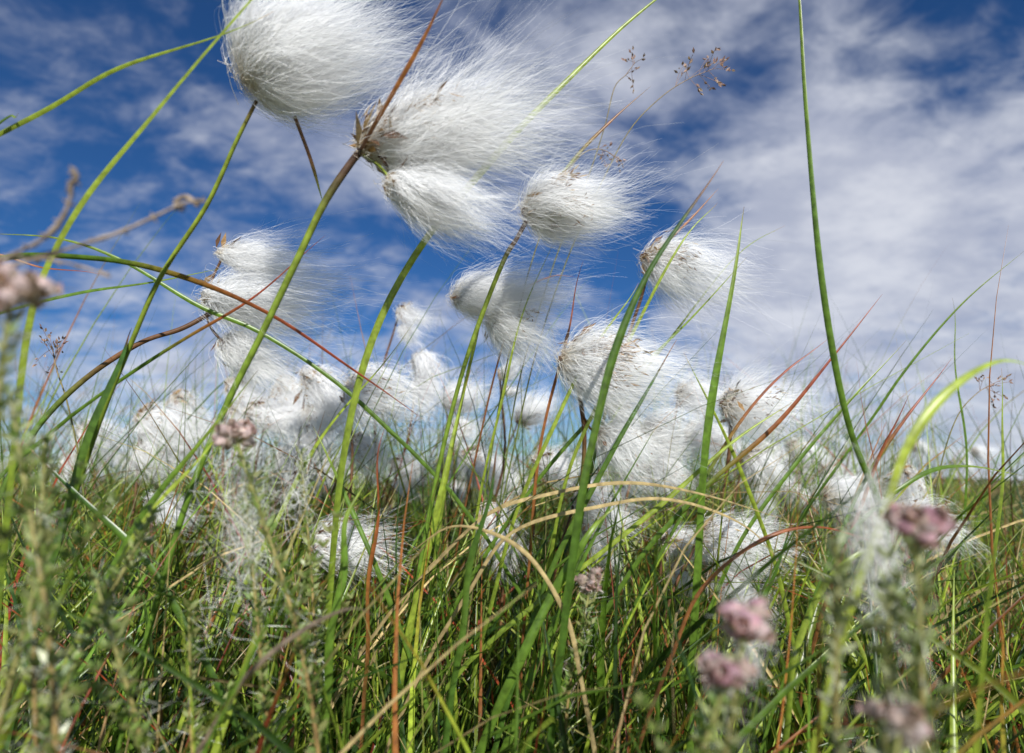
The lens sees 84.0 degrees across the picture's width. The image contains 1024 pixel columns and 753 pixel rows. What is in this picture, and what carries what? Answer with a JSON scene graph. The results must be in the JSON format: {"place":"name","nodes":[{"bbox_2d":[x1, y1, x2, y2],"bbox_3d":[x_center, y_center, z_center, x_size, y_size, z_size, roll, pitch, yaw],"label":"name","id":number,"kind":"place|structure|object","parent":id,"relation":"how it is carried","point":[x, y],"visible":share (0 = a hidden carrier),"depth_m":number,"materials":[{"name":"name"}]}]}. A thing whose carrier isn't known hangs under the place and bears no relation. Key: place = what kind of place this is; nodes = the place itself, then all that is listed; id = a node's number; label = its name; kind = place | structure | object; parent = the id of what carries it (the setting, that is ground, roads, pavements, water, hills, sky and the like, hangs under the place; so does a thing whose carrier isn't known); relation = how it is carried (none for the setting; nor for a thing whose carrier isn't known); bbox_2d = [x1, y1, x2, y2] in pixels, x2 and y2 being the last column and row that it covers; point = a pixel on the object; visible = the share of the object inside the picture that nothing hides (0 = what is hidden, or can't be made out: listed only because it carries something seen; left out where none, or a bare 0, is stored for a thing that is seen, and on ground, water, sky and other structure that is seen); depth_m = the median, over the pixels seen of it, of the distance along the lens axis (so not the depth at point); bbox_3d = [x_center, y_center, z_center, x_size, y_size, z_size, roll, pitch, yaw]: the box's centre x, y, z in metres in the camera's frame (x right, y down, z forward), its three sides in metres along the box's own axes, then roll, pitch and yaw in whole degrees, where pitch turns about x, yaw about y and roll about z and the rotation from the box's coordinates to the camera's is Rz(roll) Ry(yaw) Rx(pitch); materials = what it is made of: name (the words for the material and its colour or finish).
{"place":"outdoors","nodes":[
{"label":"outdoors","id":0,"kind":"place"},
{"bbox_2d":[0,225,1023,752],"bbox_3d":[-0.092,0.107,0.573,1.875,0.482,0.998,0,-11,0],"label":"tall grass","id":1,"kind":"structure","parent":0,"point":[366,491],"depth_m":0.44,"materials":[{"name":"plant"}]},
{"bbox_2d":[0,0,1023,479],"label":"sky","id":2,"kind":"structure","parent":0,"point":[916,107],"materials":[{"name":"blue"}]},
{"bbox_2d":[0,323,1023,752],"bbox_3d":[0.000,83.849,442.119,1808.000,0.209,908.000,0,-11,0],"label":"ground","id":3,"kind":"structure","parent":0,"point":[911,496],"depth_m":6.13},
{"bbox_2d":[0,574,60,752],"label":"heath sprig","id":4,"kind":"object","parent":3,"relation":"on","point":[15,654],"visible":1,"depth_m":0.12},
{"bbox_2d":[0,257,76,582],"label":"heath sprig","id":5,"kind":"object","parent":3,"relation":"on","point":[27,288],"visible":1,"depth_m":0.09,"materials":[{"name":"plant"}]},
{"bbox_2d":[4,429,98,752],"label":"heath sprig","id":6,"kind":"object","parent":3,"relation":"on","point":[34,704],"visible":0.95,"depth_m":0.13,"materials":[{"name":"plant"}]},
{"bbox_2d":[32,323,101,752],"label":"flowering stalk","id":7,"kind":"object","parent":3,"relation":"on","point":[83,491],"visible":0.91,"depth_m":0.26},
{"bbox_2d":[3,328,131,750],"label":"sedge blade","id":8,"kind":"object","parent":3,"relation":"on","point":[85,444],"visible":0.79,"depth_m":0.20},
{"bbox_2d":[0,381,142,752],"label":"heath sprig","id":9,"kind":"object","parent":3,"relation":"on","point":[56,732],"visible":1,"depth_m":0.11,"materials":[{"name":"plant"}]},
{"bbox_2d":[23,501,165,752],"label":"heath sprig","id":10,"kind":"object","parent":3,"relation":"on","point":[120,575],"visible":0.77,"depth_m":0.15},
{"bbox_2d":[64,413,137,529],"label":"bog cotton","id":11,"kind":"object","parent":3,"relation":"on","point":[81,426],"visible":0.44,"depth_m":0.58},
{"bbox_2d":[0,165,206,277],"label":"dry twig","id":12,"kind":"object","parent":3,"relation":"on","point":[57,225],"visible":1,"depth_m":0.11,"materials":[{"name":"grey plant"}]},
{"bbox_2d":[0,0,251,616],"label":"sedge blade","id":13,"kind":"object","parent":3,"relation":"on","point":[45,271],"visible":0.76,"depth_m":0.17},
{"bbox_2d":[19,416,233,752],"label":"sedge blade","id":14,"kind":"object","parent":3,"relation":"on","point":[156,504],"visible":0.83,"depth_m":0.16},
{"bbox_2d":[85,552,184,752],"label":"heath sprig","id":15,"kind":"object","parent":3,"relation":"on","point":[123,673],"visible":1,"depth_m":0.13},
{"bbox_2d":[0,12,271,136],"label":"sedge blade","id":16,"kind":"object","parent":3,"relation":"on","point":[37,114],"visible":1,"depth_m":0.18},
{"bbox_2d":[67,489,207,699],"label":"bog cotton","id":17,"kind":"object","parent":3,"relation":"on","point":[167,504],"visible":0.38,"depth_m":0.34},
{"bbox_2d":[31,450,249,752],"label":"sedge blade","id":18,"kind":"object","parent":3,"relation":"on","point":[117,531],"visible":0.7,"depth_m":0.20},
{"bbox_2d":[40,370,257,745],"bbox_3d":[-0.130,0.137,0.170,0.092,0.282,0.004,-2,-11,10],"label":"sedge blade","id":19,"kind":"object","parent":3,"relation":"on","point":[164,485],"visible":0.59,"depth_m":0.18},
{"bbox_2d":[102,396,212,700],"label":"bog cotton","id":20,"kind":"object","parent":3,"relation":"on","point":[147,421],"visible":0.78,"depth_m":0.46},
{"bbox_2d":[0,238,321,479],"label":"sedge blade","id":21,"kind":"object","parent":3,"relation":"on","point":[86,404],"visible":0.92,"depth_m":0.22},
{"bbox_2d":[155,388,229,618],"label":"bog cotton","id":22,"kind":"object","parent":3,"relation":"on","point":[173,395],"visible":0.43,"depth_m":0.54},
{"bbox_2d":[163,593,239,752],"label":"heath sprig","id":23,"kind":"object","parent":3,"relation":"on","point":[193,655],"visible":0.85,"depth_m":0.16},
{"bbox_2d":[0,252,420,417],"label":"sedge blade","id":24,"kind":"object","parent":3,"relation":"on","point":[152,268],"visible":0.91,"depth_m":0.21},
{"bbox_2d":[0,204,427,500],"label":"bog cotton","id":25,"kind":"object","parent":3,"relation":"on","point":[233,348],"visible":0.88,"depth_m":0.28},
{"bbox_2d":[222,375,275,647],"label":"bog cotton","id":26,"kind":"object","parent":3,"relation":"on","point":[243,399],"visible":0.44,"depth_m":0.49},
{"bbox_2d":[13,0,495,691],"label":"bog cotton","id":27,"kind":"object","parent":3,"relation":"on","point":[289,58],"visible":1,"depth_m":0.20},
{"bbox_2d":[222,476,294,752],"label":"heath sprig","id":28,"kind":"object","parent":3,"relation":"on","point":[263,706],"visible":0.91,"depth_m":0.16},
{"bbox_2d":[181,325,309,664],"bbox_3d":[-0.078,0.032,0.165,0.029,0.096,0.030,-7,-13,35],"label":"cotton wisp","id":29,"kind":"object","parent":28,"relation":"on","point":[233,531],"visible":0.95,"depth_m":0.16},
{"bbox_2d":[194,392,336,661],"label":"bog cotton","id":30,"kind":"object","parent":3,"relation":"on","point":[269,418],"visible":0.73,"depth_m":0.44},
{"bbox_2d":[206,413,345,752],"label":"heath sprig","id":31,"kind":"object","parent":3,"relation":"on","point":[231,433],"visible":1,"depth_m":0.15,"materials":[{"name":"plant"}]},
{"bbox_2d":[195,607,381,752],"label":"sedge blade","id":32,"kind":"object","parent":3,"relation":"on","point":[265,657],"visible":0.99,"depth_m":0.13,"materials":[{"name":"brown plant"}]},
{"bbox_2d":[240,374,336,667],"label":"bog cotton","id":33,"kind":"object","parent":3,"relation":"on","point":[290,403],"visible":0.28,"depth_m":0.47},
{"bbox_2d":[5,234,581,745],"bbox_3d":[-0.071,0.118,0.226,0.276,0.340,0.004,3,-11,-17],"label":"sedge blade","id":34,"kind":"object","parent":3,"relation":"on","point":[349,392],"visible":0.89,"depth_m":0.24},
{"bbox_2d":[203,332,406,748],"bbox_3d":[-0.094,0.133,0.235,0.094,0.314,0.005,-1,-11,8],"label":"sedge blade","id":35,"kind":"object","parent":3,"relation":"on","point":[235,610],"visible":0.66,"depth_m":0.25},
{"bbox_2d":[267,438,353,593],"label":"bog cotton","id":36,"kind":"object","parent":3,"relation":"on","point":[281,461],"visible":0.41,"depth_m":0.54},
{"bbox_2d":[254,359,378,675],"bbox_3d":[-0.133,0.151,0.378,0.104,0.332,0.073,2,-11,-11],"label":"bog cotton","id":37,"kind":"object","parent":3,"relation":"on","point":[328,404],"visible":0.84,"depth_m":0.40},
{"bbox_2d":[291,442,354,749],"bbox_3d":[-0.061,0.149,0.171,0.031,0.258,0.019,8,-13,-36],"label":"heath sprig","id":38,"kind":"object","parent":3,"relation":"on","point":[319,636],"visible":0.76,"depth_m":0.19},
{"bbox_2d":[265,394,331,541],"bbox_3d":[-0.069,0.032,0.185,0.022,0.054,0.020,9,-14,-39],"label":"cotton wisp","id":39,"kind":"object","parent":38,"relation":"hanging from","point":[297,491],"visible":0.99,"depth_m":0.18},
{"bbox_2d":[320,475,367,752],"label":"sedge blade","id":40,"kind":"object","parent":3,"relation":"on","point":[336,605],"visible":0.93,"depth_m":0.18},
{"bbox_2d":[272,500,432,726],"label":"bog cotton","id":41,"kind":"object","parent":3,"relation":"on","point":[323,536],"visible":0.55,"depth_m":0.30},
{"bbox_2d":[327,430,399,705],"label":"bog cotton","id":42,"kind":"object","parent":3,"relation":"on","point":[362,453],"visible":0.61,"depth_m":0.45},
{"bbox_2d":[359,431,383,752],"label":"sedge blade","id":43,"kind":"object","parent":3,"relation":"on","point":[371,558],"visible":0.91,"depth_m":0.21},
{"bbox_2d":[312,425,440,752],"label":"sedge blade","id":44,"kind":"object","parent":3,"relation":"on","point":[383,586],"visible":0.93,"depth_m":0.23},
{"bbox_2d":[355,448,439,642],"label":"bog cotton","id":45,"kind":"object","parent":3,"relation":"on","point":[409,466],"visible":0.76,"depth_m":0.43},
{"bbox_2d":[114,0,687,752],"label":"bog cotton","id":46,"kind":"object","parent":3,"relation":"on","point":[420,144],"visible":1,"depth_m":0.20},
{"bbox_2d":[317,351,484,648],"bbox_3d":[-0.069,0.143,0.364,0.099,0.342,0.100,-8,-14,38],"label":"bog cotton","id":47,"kind":"object","parent":3,"relation":"on","point":[366,391],"visible":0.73,"depth_m":0.38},
{"bbox_2d":[344,346,469,629],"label":"bog cotton","id":48,"kind":"object","parent":3,"relation":"on","point":[423,359],"visible":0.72,"depth_m":0.47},
{"bbox_2d":[374,301,444,631],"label":"bog cotton","id":49,"kind":"object","parent":3,"relation":"on","point":[405,315],"visible":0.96,"depth_m":0.47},
{"bbox_2d":[384,370,470,752],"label":"sedge blade","id":50,"kind":"object","parent":3,"relation":"on","point":[416,598],"visible":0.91,"depth_m":0.24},
{"bbox_2d":[442,439,498,752],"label":"sedge blade","id":51,"kind":"object","parent":3,"relation":"on","point":[463,628],"visible":0.99,"depth_m":0.19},
{"bbox_2d":[439,373,507,554],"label":"bog cotton","id":52,"kind":"object","parent":3,"relation":"on","point":[466,406],"visible":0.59,"depth_m":0.49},
{"bbox_2d":[433,356,531,691],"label":"bog cotton","id":53,"kind":"object","parent":3,"relation":"on","point":[500,378],"visible":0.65,"depth_m":0.41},
{"bbox_2d":[318,0,655,724],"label":"sedge blade","id":54,"kind":"object","parent":3,"relation":"on","point":[407,267],"visible":0.66,"depth_m":0.23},
{"bbox_2d":[458,444,537,688],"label":"bog cotton","id":55,"kind":"object","parent":3,"relation":"on","point":[479,466],"visible":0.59,"depth_m":0.46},
{"bbox_2d":[448,249,550,752],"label":"sedge blade","id":56,"kind":"object","parent":3,"relation":"on","point":[492,440],"visible":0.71,"depth_m":0.28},
{"bbox_2d":[410,525,595,752],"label":"sedge blade","id":57,"kind":"object","parent":3,"relation":"on","point":[557,598],"visible":0.99,"depth_m":0.19,"materials":[{"name":"beige plant"}]},
{"bbox_2d":[475,500,543,695],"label":"bog cotton","id":58,"kind":"object","parent":3,"relation":"on","point":[489,518],"visible":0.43,"depth_m":0.33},
{"bbox_2d":[0,312,1023,752],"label":"foreground grass","id":59,"kind":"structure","parent":3,"relation":"on","point":[604,714],"depth_m":0.24,"materials":[{"name":"plant"}]},
{"bbox_2d":[0,354,1023,752],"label":"dry grass","id":60,"kind":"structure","parent":3,"relation":"on","point":[396,694],"depth_m":0.29,"materials":[{"name":"beige plant"}]},
{"bbox_2d":[0,188,1023,750],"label":"grass","id":61,"kind":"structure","parent":3,"relation":"on","point":[126,436],"depth_m":0.47,"materials":[{"name":"plant"}]},
{"bbox_2d":[414,238,610,738],"bbox_3d":[-0.003,0.112,0.277,0.129,0.370,0.067,-2,-11,11],"label":"bog cotton","id":62,"kind":"object","parent":3,"relation":"on","point":[506,305],"visible":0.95,"depth_m":0.29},
{"bbox_2d":[473,384,584,643],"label":"bog cotton","id":63,"kind":"object","parent":3,"relation":"on","point":[538,408],"visible":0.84,"depth_m":0.52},
{"bbox_2d":[305,481,785,752],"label":"sedge blade","id":64,"kind":"object","parent":3,"relation":"on","point":[443,554],"visible":0.91,"depth_m":0.23,"materials":[{"name":"beige plant"}]},
{"bbox_2d":[475,504,618,752],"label":"sedge blade","id":65,"kind":"object","parent":3,"relation":"on","point":[529,640],"visible":0.97,"depth_m":0.19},
{"bbox_2d":[458,286,636,752],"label":"sedge blade","id":66,"kind":"object","parent":3,"relation":"on","point":[543,448],"visible":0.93,"depth_m":0.25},
{"bbox_2d":[518,268,580,730],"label":"sedge blade","id":67,"kind":"object","parent":3,"relation":"on","point":[534,492],"visible":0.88,"depth_m":0.27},
{"bbox_2d":[403,90,709,684],"bbox_3d":[0.012,0.077,0.231,0.154,0.423,0.074,-1,-11,5],"label":"bog cotton","id":68,"kind":"object","parent":3,"relation":"on","point":[572,216],"visible":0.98,"depth_m":0.25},
{"bbox_2d":[509,442,605,713],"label":"bog cotton","id":69,"kind":"object","parent":3,"relation":"on","point":[563,464],"visible":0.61,"depth_m":0.38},
{"bbox_2d":[478,47,644,704],"bbox_3d":[0.026,0.058,0.316,0.130,0.493,0.020,-7,-13,33],"label":"flowering stalk","id":70,"kind":"object","parent":3,"relation":"on","point":[632,58],"visible":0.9,"depth_m":0.33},
{"bbox_2d":[537,565,604,752],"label":"heath sprig","id":71,"kind":"object","parent":3,"relation":"on","point":[588,583],"visible":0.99,"depth_m":0.20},
{"bbox_2d":[406,264,740,698],"bbox_3d":[0.015,0.118,0.262,0.203,0.353,0.005,-2,-11,10],"label":"sedge blade","id":72,"kind":"object","parent":3,"relation":"on","point":[540,477],"visible":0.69,"depth_m":0.27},
{"bbox_2d":[491,341,675,752],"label":"sedge blade","id":73,"kind":"object","parent":3,"relation":"on","point":[589,494],"visible":0.83,"depth_m":0.23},
{"bbox_2d":[384,497,790,752],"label":"sedge blade","id":74,"kind":"object","parent":3,"relation":"on","point":[459,606],"visible":0.93,"depth_m":0.22,"materials":[{"name":"beige plant"}]},
{"bbox_2d":[400,403,790,752],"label":"sedge blade","id":75,"kind":"object","parent":3,"relation":"on","point":[602,551],"visible":0.87,"depth_m":0.23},
{"bbox_2d":[468,47,734,736],"bbox_3d":[0.043,0.058,0.300,0.172,0.485,0.032,-4,-11,20],"label":"flowering stalk","id":76,"kind":"object","parent":3,"relation":"on","point":[707,66],"visible":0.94,"depth_m":0.32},
{"bbox_2d":[553,486,670,708],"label":"bog cotton","id":77,"kind":"object","parent":3,"relation":"on","point":[591,514],"visible":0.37,"depth_m":0.34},
{"bbox_2d":[522,207,713,743],"bbox_3d":[0.043,0.105,0.250,0.112,0.375,0.012,-4,-11,21],"label":"sedge blade","id":78,"kind":"object","parent":3,"relation":"on","point":[584,431],"visible":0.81,"depth_m":0.26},
{"bbox_2d":[546,160,723,752],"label":"sedge blade","id":79,"kind":"object","parent":3,"relation":"on","point":[601,401],"visible":0.99,"depth_m":0.19,"materials":[{"name":"plant"}]},
{"bbox_2d":[548,291,779,662],"bbox_3d":[0.061,0.125,0.243,0.105,0.334,0.092,0,-11,0],"label":"bog cotton","id":80,"kind":"object","parent":3,"relation":"on","point":[584,360],"visible":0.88,"depth_m":0.26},
{"bbox_2d":[635,521,710,670],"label":"bog cotton","id":81,"kind":"object","parent":3,"relation":"on","point":[680,537],"visible":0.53,"depth_m":0.35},
{"bbox_2d":[623,393,748,619],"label":"bog cotton","id":82,"kind":"object","parent":3,"relation":"on","point":[667,434],"visible":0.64,"depth_m":0.38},
{"bbox_2d":[651,364,728,746],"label":"bog cotton","id":83,"kind":"object","parent":3,"relation":"on","point":[687,389],"visible":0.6,"depth_m":0.43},
{"bbox_2d":[580,189,805,532],"bbox_3d":[0.079,0.098,0.291,0.162,0.403,0.066,-4,-11,21],"label":"bog cotton","id":84,"kind":"object","parent":3,"relation":"on","point":[674,276],"visible":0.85,"depth_m":0.30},
{"bbox_2d":[533,295,881,752],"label":"sedge blade","id":85,"kind":"object","parent":3,"relation":"on","point":[694,497],"visible":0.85,"depth_m":0.25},
{"bbox_2d":[591,341,824,719],"bbox_3d":[0.083,0.138,0.261,0.148,0.315,0.004,-2,-11,10],"label":"sedge blade","id":86,"kind":"object","parent":3,"relation":"on","point":[709,470],"visible":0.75,"depth_m":0.27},
{"bbox_2d":[632,582,785,752],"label":"heath sprig","id":87,"kind":"object","parent":3,"relation":"on","point":[744,624],"visible":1,"depth_m":0.10,"materials":[{"name":"plant"}]},
{"bbox_2d":[686,209,743,752],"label":"sedge blade","id":88,"kind":"object","parent":3,"relation":"on","point":[710,407],"visible":0.91,"depth_m":0.23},
{"bbox_2d":[685,645,764,752],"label":"heath sprig","id":89,"kind":"object","parent":3,"relation":"on","point":[722,672],"visible":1,"depth_m":0.10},
{"bbox_2d":[663,495,835,738],"bbox_3d":[0.129,0.182,0.290,0.090,0.238,0.054,-7,-13,35],"label":"bog cotton","id":90,"kind":"object","parent":3,"relation":"on","point":[734,528],"visible":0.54,"depth_m":0.31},
{"bbox_2d":[685,356,813,733],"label":"sedge blade","id":91,"kind":"object","parent":3,"relation":"on","point":[764,532],"visible":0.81,"depth_m":0.25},
{"bbox_2d":[635,526,866,752],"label":"sedge blade","id":92,"kind":"object","parent":3,"relation":"on","point":[697,595],"visible":0.78,"depth_m":0.20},
{"bbox_2d":[730,441,811,684],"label":"bog cotton","id":93,"kind":"object","parent":3,"relation":"on","point":[755,465],"visible":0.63,"depth_m":0.41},
{"bbox_2d":[694,351,851,730],"bbox_3d":[0.157,0.140,0.325,0.074,0.333,0.108,5,-12,-26],"label":"bog cotton","id":94,"kind":"object","parent":3,"relation":"on","point":[740,403],"visible":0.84,"depth_m":0.33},
{"bbox_2d":[660,343,903,744],"bbox_3d":[0.115,0.138,0.251,0.147,0.311,0.006,-2,-11,10],"label":"sedge blade","id":95,"kind":"object","parent":3,"relation":"on","point":[769,498],"visible":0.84,"depth_m":0.26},
{"bbox_2d":[784,436,836,563],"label":"bog cotton","id":96,"kind":"object","parent":3,"relation":"on","point":[808,455],"visible":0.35,"depth_m":0.60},
{"bbox_2d":[781,551,909,752],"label":"sedge blade","id":97,"kind":"object","parent":3,"relation":"on","point":[793,661],"visible":0.55,"depth_m":0.19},
{"bbox_2d":[808,527,885,752],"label":"heath sprig","id":98,"kind":"object","parent":3,"relation":"on","point":[837,619],"visible":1,"depth_m":0.10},
{"bbox_2d":[790,396,908,751],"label":"sedge blade","id":99,"kind":"object","parent":3,"relation":"on","point":[816,634],"visible":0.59,"depth_m":0.27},
{"bbox_2d":[810,466,902,601],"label":"bog cotton","id":100,"kind":"object","parent":3,"relation":"on","point":[830,492],"visible":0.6,"depth_m":0.41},
{"bbox_2d":[768,358,951,749],"bbox_3d":[0.156,0.142,0.260,0.121,0.305,0.002,-2,-11,10],"label":"sedge blade","id":101,"kind":"object","parent":3,"relation":"on","point":[892,436],"visible":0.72,"depth_m":0.27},
{"bbox_2d":[798,0,940,752],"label":"sedge blade","id":102,"kind":"object","parent":3,"relation":"on","point":[832,347],"visible":0.77,"depth_m":0.21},
{"bbox_2d":[759,465,1022,752],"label":"sedge blade","id":103,"kind":"object","parent":3,"relation":"on","point":[921,475],"visible":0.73,"depth_m":0.21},
{"bbox_2d":[764,251,1023,589],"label":"sedge blade","id":104,"kind":"object","parent":3,"relation":"on","point":[895,384],"visible":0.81,"depth_m":0.31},
{"bbox_2d":[850,690,943,752],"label":"heath sprig","id":105,"kind":"object","parent":3,"relation":"on","point":[908,728],"visible":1,"depth_m":0.08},
{"bbox_2d":[829,492,979,752],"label":"heath sprig","id":106,"kind":"object","parent":3,"relation":"on","point":[919,528],"visible":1,"depth_m":0.10,"materials":[{"name":"plant"}]},
{"bbox_2d":[816,431,931,666],"bbox_3d":[0.073,0.034,0.115,0.020,0.046,0.020,0,-11,0],"label":"cotton wisp","id":107,"kind":"object","parent":106,"relation":"attached to","point":[872,543],"visible":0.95,"depth_m":0.12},
{"bbox_2d":[853,566,959,752],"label":"heath sprig","id":108,"kind":"object","parent":3,"relation":"on","point":[887,602],"visible":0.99,"depth_m":0.10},
{"bbox_2d":[879,461,938,545],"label":"bog cotton","id":109,"kind":"object","parent":3,"relation":"on","point":[908,473],"visible":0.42,"depth_m":0.42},
{"bbox_2d":[809,359,1023,752],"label":"sedge blade","id":110,"kind":"object","parent":3,"relation":"on","point":[931,409],"visible":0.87,"depth_m":0.13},
{"bbox_2d":[892,484,1000,682],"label":"bog cotton","id":111,"kind":"object","parent":3,"relation":"on","point":[947,538],"visible":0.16,"depth_m":0.31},
{"bbox_2d":[952,298,967,727],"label":"sedge blade","id":112,"kind":"object","parent":3,"relation":"on","point":[965,498],"visible":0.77,"depth_m":0.33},
{"bbox_2d":[4,458,1023,609],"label":"meadow grass","id":113,"kind":"structure","parent":0,"point":[987,514],"depth_m":2.18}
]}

